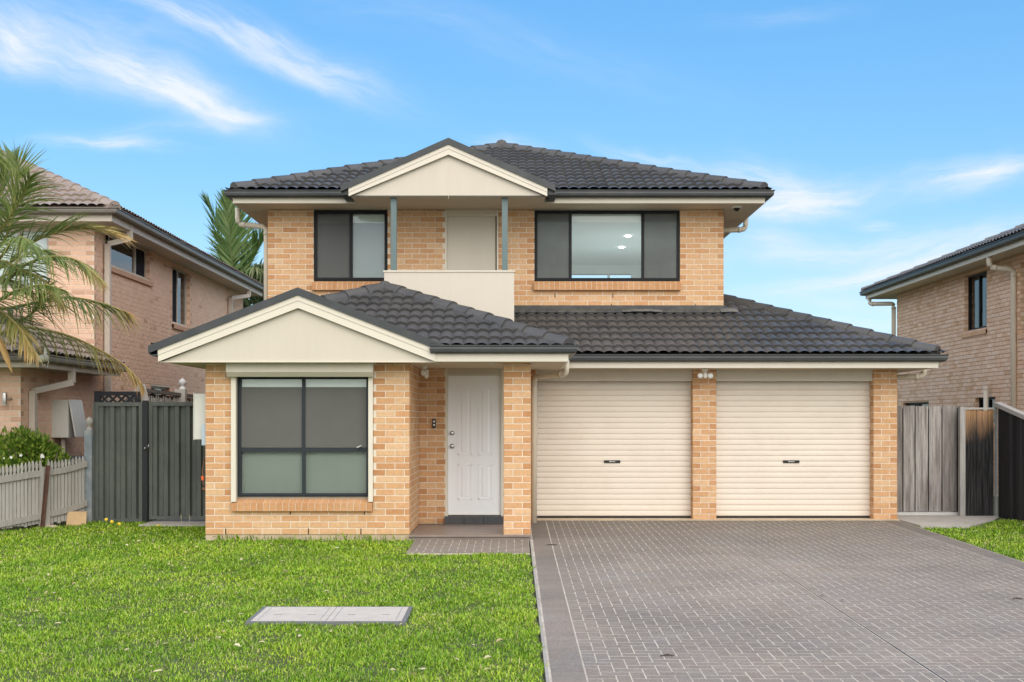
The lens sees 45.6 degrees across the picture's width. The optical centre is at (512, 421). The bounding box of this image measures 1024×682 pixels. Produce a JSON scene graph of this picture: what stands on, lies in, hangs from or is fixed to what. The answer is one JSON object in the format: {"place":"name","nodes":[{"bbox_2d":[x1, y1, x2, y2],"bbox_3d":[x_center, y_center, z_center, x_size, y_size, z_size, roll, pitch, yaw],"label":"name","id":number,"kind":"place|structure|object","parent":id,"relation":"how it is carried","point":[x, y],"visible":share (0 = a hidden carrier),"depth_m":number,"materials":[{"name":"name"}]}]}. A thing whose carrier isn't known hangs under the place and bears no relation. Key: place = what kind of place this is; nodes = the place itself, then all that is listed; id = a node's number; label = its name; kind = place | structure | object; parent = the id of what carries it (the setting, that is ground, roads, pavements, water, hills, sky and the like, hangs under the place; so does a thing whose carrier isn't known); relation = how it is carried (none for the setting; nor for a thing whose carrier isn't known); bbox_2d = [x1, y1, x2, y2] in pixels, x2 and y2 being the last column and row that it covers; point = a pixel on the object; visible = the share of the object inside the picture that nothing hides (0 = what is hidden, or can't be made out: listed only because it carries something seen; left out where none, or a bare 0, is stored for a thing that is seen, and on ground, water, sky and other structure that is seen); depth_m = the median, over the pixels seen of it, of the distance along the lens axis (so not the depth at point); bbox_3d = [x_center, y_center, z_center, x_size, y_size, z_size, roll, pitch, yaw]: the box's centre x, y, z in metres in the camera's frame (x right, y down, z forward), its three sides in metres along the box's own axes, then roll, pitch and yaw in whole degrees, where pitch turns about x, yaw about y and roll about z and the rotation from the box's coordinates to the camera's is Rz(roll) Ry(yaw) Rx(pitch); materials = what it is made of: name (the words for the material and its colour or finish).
{"place":"outdoors","nodes":[
{"label":"outdoors","id":0,"kind":"place"},
{"bbox_2d":[139,519,204,525],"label":"side path","id":1,"kind":"structure","parent":0,"point":[178,522],"depth_m":18.14,"materials":[{"name":"concrete"}]},
{"bbox_2d":[406,540,529,554],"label":"path","id":2,"kind":"structure","parent":0,"point":[462,547],"depth_m":15.26,"materials":[{"name":"tile"}]},
{"bbox_2d":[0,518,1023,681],"bbox_3d":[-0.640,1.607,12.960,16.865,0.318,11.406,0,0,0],"label":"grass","id":3,"kind":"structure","parent":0,"point":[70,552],"depth_m":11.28,"materials":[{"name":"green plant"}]},
{"bbox_2d":[0,0,1023,335],"label":"sky","id":4,"kind":"structure","parent":0,"point":[887,136],"materials":[{"name":"blue"}]},
{"bbox_2d":[0,496,1023,681],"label":"ground","id":5,"kind":"structure","parent":0,"point":[542,658],"depth_m":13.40,"materials":[{"name":"plant"}]},
{"bbox_2d":[0,424,70,526],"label":"bush","id":6,"kind":"object","parent":5,"relation":"on","point":[38,447],"visible":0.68,"depth_m":17.68,"materials":[{"name":"green plant"}]},
{"bbox_2d":[40,465,49,528],"bbox_3d":[-6.702,1.101,17.449,0.149,0.945,0.059,0,0,-36],"label":"star post","id":7,"kind":"object","parent":5,"relation":"on","point":[45,496],"visible":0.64,"depth_m":17.43,"materials":[{"name":"metal"}]},
{"bbox_2d":[0,417,93,528],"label":"picket fence","id":8,"kind":"object","parent":5,"relation":"on","point":[21,496],"visible":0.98,"depth_m":17.64,"materials":[{"name":"white wood"}]},
{"bbox_2d":[0,140,146,397],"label":"palm tree","id":9,"kind":"object","parent":5,"relation":"on","point":[50,292],"visible":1,"depth_m":16.41,"materials":[{"name":"green plant"}]},
{"bbox_2d":[66,511,86,525],"bbox_3d":[-6.412,1.446,17.913,0.313,0.255,0.105,0,0,-27],"label":"paving slab","id":10,"kind":"object","parent":5,"relation":"on","point":[76,518],"depth_m":17.90,"materials":[{"name":"stone"}]},
{"bbox_2d":[93,400,148,521],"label":"side gate","id":11,"kind":"structure","parent":5,"relation":"on","point":[121,461],"depth_m":18.30,"materials":[{"name":"grey metal"}]},
{"bbox_2d":[94,391,140,401],"bbox_3d":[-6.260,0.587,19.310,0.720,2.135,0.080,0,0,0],"label":"lattice screen","id":12,"kind":"object","parent":11,"relation":"on","point":[98,395],"visible":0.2,"depth_m":19.29,"materials":[{"name":"black metal"}]},
{"bbox_2d":[0,150,263,506],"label":"neighbour house","id":13,"kind":"structure","parent":5,"relation":"on","point":[162,284],"depth_m":21.82,"materials":[{"name":"brown brick"}]},
{"bbox_2d":[0,229,48,287],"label":"window","id":14,"kind":"structure","parent":13,"relation":"in","point":[44,242],"depth_m":21.55,"materials":[{"name":"glass"}]},
{"bbox_2d":[106,234,153,286],"bbox_3d":[-7.388,-3.101,23.365,0.175,0.730,2.822,0,0,0],"label":"window","id":15,"kind":"structure","parent":13,"relation":"in","point":[130,258],"depth_m":23.65,"materials":[{"name":"glass"}]},
{"bbox_2d":[151,386,166,395],"bbox_3d":[-7.444,-0.336,25.475,0.062,0.780,1.438,0,0,0],"label":"window","id":16,"kind":"structure","parent":13,"relation":"in","point":[152,387],"depth_m":25.66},
{"bbox_2d":[172,267,189,330],"bbox_3d":[-7.388,-2.696,27.070,0.175,1.360,1.592,0,0,0],"label":"window","id":17,"kind":"structure","parent":13,"relation":"in","point":[179,278],"depth_m":27.20,"materials":[{"name":"glass"}]},
{"bbox_2d":[125,378,192,401],"bbox_3d":[-6.062,0.392,23.078,0.651,2.325,7.345,0,0,0],"label":"boundary fence","id":18,"kind":"object","parent":5,"relation":"on","point":[180,394],"visible":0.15,"depth_m":20.94,"materials":[{"name":"white paint"}]},
{"bbox_2d":[200,187,263,305],"bbox_3d":[-8.230,-2.864,37.637,2.613,8.859,4.376,0,0,-37],"label":"palm tree","id":19,"kind":"object","parent":5,"relation":"on","point":[230,246],"visible":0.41,"depth_m":37.33,"materials":[{"name":"green plant"}]},
{"bbox_2d":[243,264,263,307],"bbox_3d":[-7.474,-1.608,35.915,2.857,6.330,2.432,0,0,0],"label":"shrub","id":20,"kind":"object","parent":5,"relation":"on","point":[254,300],"visible":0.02,"depth_m":35.56,"materials":[{"name":"green plant"}]},
{"bbox_2d":[216,533,406,540],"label":"weeds","id":21,"kind":"object","parent":5,"relation":"on","point":[238,537],"visible":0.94,"depth_m":16.00,"materials":[{"name":"green plant"}]},
{"bbox_2d":[245,606,412,624],"bbox_3d":[-1.565,1.691,10.550,1.340,0.071,0.740,0,0,0],"label":"service pit","id":22,"kind":"object","parent":5,"relation":"in","point":[339,615],"visible":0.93,"depth_m":10.46,"materials":[{"name":"concrete"}]},
{"bbox_2d":[0,524,1023,678],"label":"fallen leaves","id":23,"kind":"object","parent":5,"relation":"on","point":[238,644],"visible":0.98,"depth_m":11.25,"materials":[{"name":"yellow plant"}]},
{"bbox_2d":[148,138,948,542],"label":"brick house","id":24,"kind":"structure","parent":5,"relation":"on","point":[436,342],"depth_m":18.77,"materials":[{"name":"beige brick"}]},
{"bbox_2d":[149,402,204,518],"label":"side gate","id":25,"kind":"structure","parent":24,"relation":"attached to","point":[176,456],"depth_m":18.34,"materials":[{"name":"grey metal"}]},
{"bbox_2d":[231,377,372,510],"bbox_3d":[-2.769,0.285,16.103,1.854,1.783,0.225,0,0,0],"label":"window","id":26,"kind":"structure","parent":24,"relation":"in","point":[298,436],"depth_m":16.14,"materials":[{"name":"grey glass"}]},
{"bbox_2d":[312,210,387,290],"bbox_3d":[-2.662,-2.814,20.133,1.257,1.328,0.415,0,0,0],"label":"window","id":27,"kind":"structure","parent":24,"relation":"in","point":[351,246],"depth_m":20.05,"materials":[{"name":"grey glass"}]},
{"bbox_2d":[447,216,495,269],"bbox_3d":[-0.684,-2.440,20.050,0.798,1.868,0.040,0,0,0],"label":"balcony door","id":28,"kind":"structure","parent":24,"relation":"in","point":[471,240],"depth_m":20.03,"materials":[{"name":"beige paint"}]},
{"bbox_2d":[448,376,500,514],"bbox_3d":[-0.565,0.347,17.782,0.780,2.035,0.095,0,0,0],"label":"front door","id":29,"kind":"structure","parent":24,"relation":"in","point":[474,402],"depth_m":17.79,"materials":[{"name":"white paint"}]},
{"bbox_2d":[534,210,680,290],"bbox_3d":[1.545,-2.809,20.019,2.412,1.318,0.188,0,0,0],"label":"window","id":30,"kind":"structure","parent":24,"relation":"in","point":[660,229],"depth_m":20.05,"materials":[{"name":"grey glass"}]},
{"bbox_2d":[537,381,690,517],"bbox_3d":[1.546,0.369,18.810,2.394,2.229,0.120,0,0,0],"label":"garage door","id":31,"kind":"structure","parent":24,"relation":"in","point":[606,449],"depth_m":18.77,"materials":[{"name":"metal"}]},
{"bbox_2d":[716,381,869,517],"bbox_3d":[4.282,0.369,18.810,2.433,2.229,0.120,0,0,0],"label":"garage door","id":32,"kind":"structure","parent":24,"relation":"in","point":[785,449],"depth_m":18.77,"materials":[{"name":"metal"}]},
{"bbox_2d":[897,405,957,514],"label":"timber gate","id":33,"kind":"structure","parent":24,"relation":"attached to","point":[927,459],"depth_m":19.50,"materials":[{"name":"grey weathered timber"},{"name":"pale grey painted frame"}]},
{"bbox_2d":[994,402,1023,520],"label":"side fence","id":34,"kind":"object","parent":5,"relation":"on","point":[1009,462],"visible":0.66,"depth_m":18.81,"materials":[{"name":"metal"}]},
{"bbox_2d":[530,520,1023,681],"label":"driveway","id":35,"kind":"structure","parent":0,"point":[699,600],"depth_m":11.14,"materials":[{"name":"tile"}]},
{"bbox_2d":[859,223,1023,495],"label":"neighbour house","id":36,"kind":"structure","parent":0,"point":[963,307],"depth_m":26.49,"materials":[{"name":"brown brick"}]},
{"bbox_2d":[907,402,928,408],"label":"window","id":37,"kind":"structure","parent":36,"relation":"in","point":[922,403],"depth_m":29.93,"materials":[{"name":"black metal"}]},
{"bbox_2d":[961,271,986,337],"bbox_3d":[9.945,-2.501,26.125,0.170,1.330,1.382,0,0,0],"label":"window","id":38,"kind":"structure","parent":36,"relation":"in","point":[977,284],"depth_m":26.25,"materials":[{"name":"black glass"}]},
{"bbox_2d":[979,397,994,430],"bbox_3d":[9.945,-0.156,25.590,0.170,0.700,1.212,0,0,0],"label":"window","id":39,"kind":"structure","parent":36,"relation":"in","point":[991,399],"depth_m":25.51,"materials":[{"name":"black glass"}]},
{"bbox_2d":[1017,333,1023,338],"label":"window","id":40,"kind":"structure","parent":36,"relation":"in","point":[1020,336],"depth_m":23.68,"materials":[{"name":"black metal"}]},
{"bbox_2d":[897,511,998,528],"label":"side path","id":41,"kind":"structure","parent":0,"point":[942,521],"depth_m":18.38,"materials":[{"name":"concrete"}]},
{"bbox_2d":[958,407,994,515],"bbox_3d":[7.345,0.669,19.315,0.550,1.810,0.090,0,0,0],"label":"timber fence","id":42,"kind":"object","parent":41,"relation":"on","point":[975,461],"visible":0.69,"depth_m":19.30,"materials":[{"name":"wood"}]}
]}

